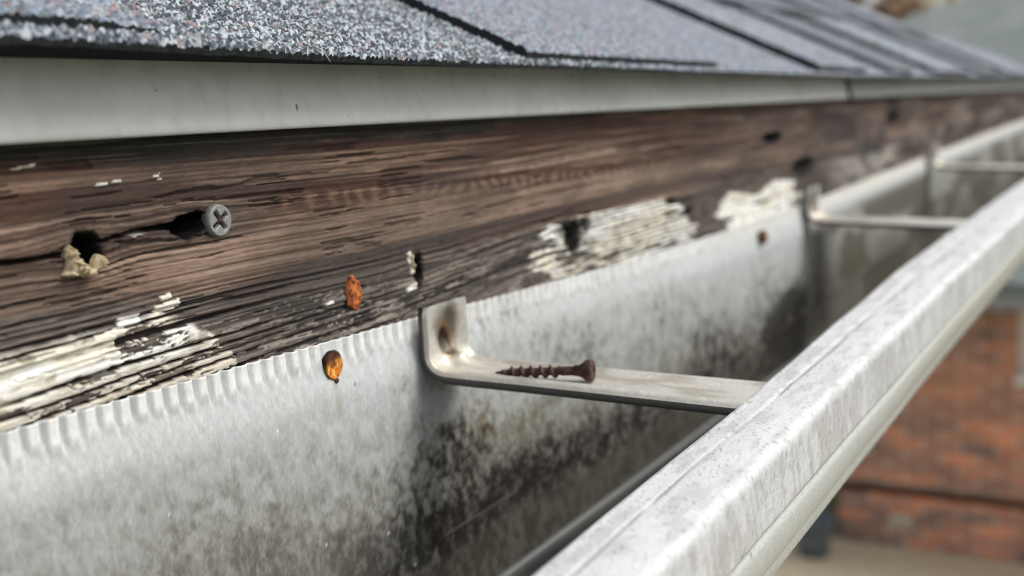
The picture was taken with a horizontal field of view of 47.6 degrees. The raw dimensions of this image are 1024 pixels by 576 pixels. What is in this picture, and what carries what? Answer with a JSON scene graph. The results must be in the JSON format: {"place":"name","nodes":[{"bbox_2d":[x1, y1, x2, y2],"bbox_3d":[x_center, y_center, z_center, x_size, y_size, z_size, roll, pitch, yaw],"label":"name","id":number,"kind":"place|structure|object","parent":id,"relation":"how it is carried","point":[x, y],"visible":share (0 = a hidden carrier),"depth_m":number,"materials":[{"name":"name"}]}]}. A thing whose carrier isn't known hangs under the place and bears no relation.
{"place":"outdoors","nodes":[
{"label":"outdoors","id":0,"kind":"place"},
{"bbox_2d":[773,538,1023,575],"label":"path","id":1,"kind":"structure","parent":0,"point":[849,558],"depth_m":7.62,"materials":[{"name":"beige concrete"}]},
{"bbox_2d":[798,511,834,559],"bbox_3d":[2.030,1.670,7.824,0.285,0.269,0.284,2,10,29],"label":"bucket","id":2,"kind":"object","parent":1,"relation":"on","point":[814,543],"visible":0.6,"depth_m":7.74,"materials":[{"name":"grey plastic"}]},
{"bbox_2d":[860,0,955,9],"label":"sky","id":3,"kind":"structure","parent":0,"point":[867,5],"materials":[{"name":"white"}]},
{"bbox_2d":[823,490,1020,563],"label":"ground","id":4,"kind":"structure","parent":0,"point":[832,506],"depth_m":8.63,"materials":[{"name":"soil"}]},
{"bbox_2d":[845,0,929,21],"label":"garden tree","id":5,"kind":"object","parent":4,"relation":"on","point":[890,10],"visible":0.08,"depth_m":15.66,"materials":[{"name":"brown plant"}]},
{"bbox_2d":[889,0,954,22],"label":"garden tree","id":6,"kind":"object","parent":4,"relation":"on","point":[930,2],"depth_m":17.19,"materials":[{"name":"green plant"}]},
{"bbox_2d":[839,0,1023,563],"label":"neighbour house","id":7,"kind":"structure","parent":4,"relation":"on","point":[940,467],"depth_m":7.66,"materials":[{"name":"red brick"}]},
{"bbox_2d":[1015,310,1023,384],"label":"window","id":8,"kind":"structure","parent":7,"relation":"in","point":[1019,378],"depth_m":7.39,"materials":[{"name":"white paint"}]},
{"bbox_3d":[-0.118,1.511,1.198,0.782,2.927,2.852,2,10,29],"label":"own house","id":9,"kind":"object","parent":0,"visible":0},
{"bbox_2d":[0,52,1023,431],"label":"fascia board","id":10,"kind":"object","parent":9,"relation":"attached to","point":[124,274],"visible":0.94,"depth_m":0.38,"materials":[{"name":"brown wood"}]},
{"bbox_2d":[200,204,230,236],"bbox_3d":[-0.084,-0.019,0.323,0.008,0.009,0.009,2,10,29],"label":"deck screw","id":11,"kind":"object","parent":10,"relation":"attached to","point":[216,219],"visible":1,"depth_m":0.32,"materials":[{"name":"metal"}]},
{"bbox_2d":[344,274,361,309],"bbox_3d":[-0.052,0.002,0.377,0.003,0.012,0.009,2,10,29],"label":"rusty nail","id":12,"kind":"object","parent":10,"relation":"attached to","point":[352,291],"visible":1,"depth_m":0.38,"materials":[{"name":"orange metal"}]},
{"bbox_2d":[0,58,848,144],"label":"drip edge","id":13,"kind":"object","parent":10,"relation":"attached to","point":[45,100],"visible":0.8,"depth_m":0.34,"materials":[{"name":"paint"}]},
{"bbox_2d":[0,120,1023,575],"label":"gutter","id":14,"kind":"object","parent":10,"relation":"attached to","point":[386,454],"visible":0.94,"depth_m":0.40,"materials":[{"name":"metal"}]},
{"bbox_2d":[322,350,342,382],"bbox_3d":[-0.056,0.025,0.360,0.003,0.011,0.009,2,10,29],"label":"rusty nail","id":15,"kind":"object","parent":14,"relation":"attached to","point":[332,362],"visible":1,"depth_m":0.36,"materials":[{"name":"orange metal"}]},
{"bbox_2d":[418,296,766,415],"bbox_3d":[0.027,0.021,0.387,0.116,0.031,0.031,1,9,24],"label":"gutter hanger","id":16,"kind":"object","parent":14,"relation":"attached to","point":[448,355],"visible":0.98,"depth_m":0.39,"materials":[{"name":"silver metal"}]},
{"bbox_2d":[495,359,595,380],"bbox_3d":[0.011,0.027,0.388,0.034,0.007,0.007,0,9,21],"label":"loose screw","id":17,"kind":"object","parent":16,"relation":"on","point":[585,370],"visible":1,"depth_m":0.39,"materials":[{"name":"brown metal"}]},
{"bbox_2d":[758,230,767,243],"bbox_3d":[0.158,-0.032,0.729,0.004,0.009,0.010,2,10,29],"label":"rusty nail","id":18,"kind":"object","parent":14,"relation":"attached to","point":[762,236],"visible":1,"depth_m":0.73,"materials":[{"name":"brown metal"}]},
{"bbox_2d":[0,0,1023,78],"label":"shingle roof","id":19,"kind":"structure","parent":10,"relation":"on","point":[821,38],"depth_m":0.45,"materials":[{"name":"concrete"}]},
{"bbox_2d":[805,185,966,230],"bbox_3d":[0.263,-0.056,0.800,0.116,0.031,0.031,1,9,24],"label":"gutter hanger","id":20,"kind":"object","parent":10,"relation":"attached to","point":[814,214],"visible":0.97,"depth_m":0.80,"materials":[{"name":"silver metal"}]},
{"bbox_2d":[849,77,1023,98],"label":"drip edge","id":21,"kind":"object","parent":10,"relation":"attached to","point":[867,87],"visible":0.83,"depth_m":1.19,"materials":[{"name":"paint"}]},
{"bbox_2d":[930,144,1023,170],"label":"gutter hanger","id":22,"kind":"object","parent":10,"relation":"attached to","point":[935,162],"visible":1,"depth_m":1.22,"materials":[{"name":"silver metal"}]}
]}

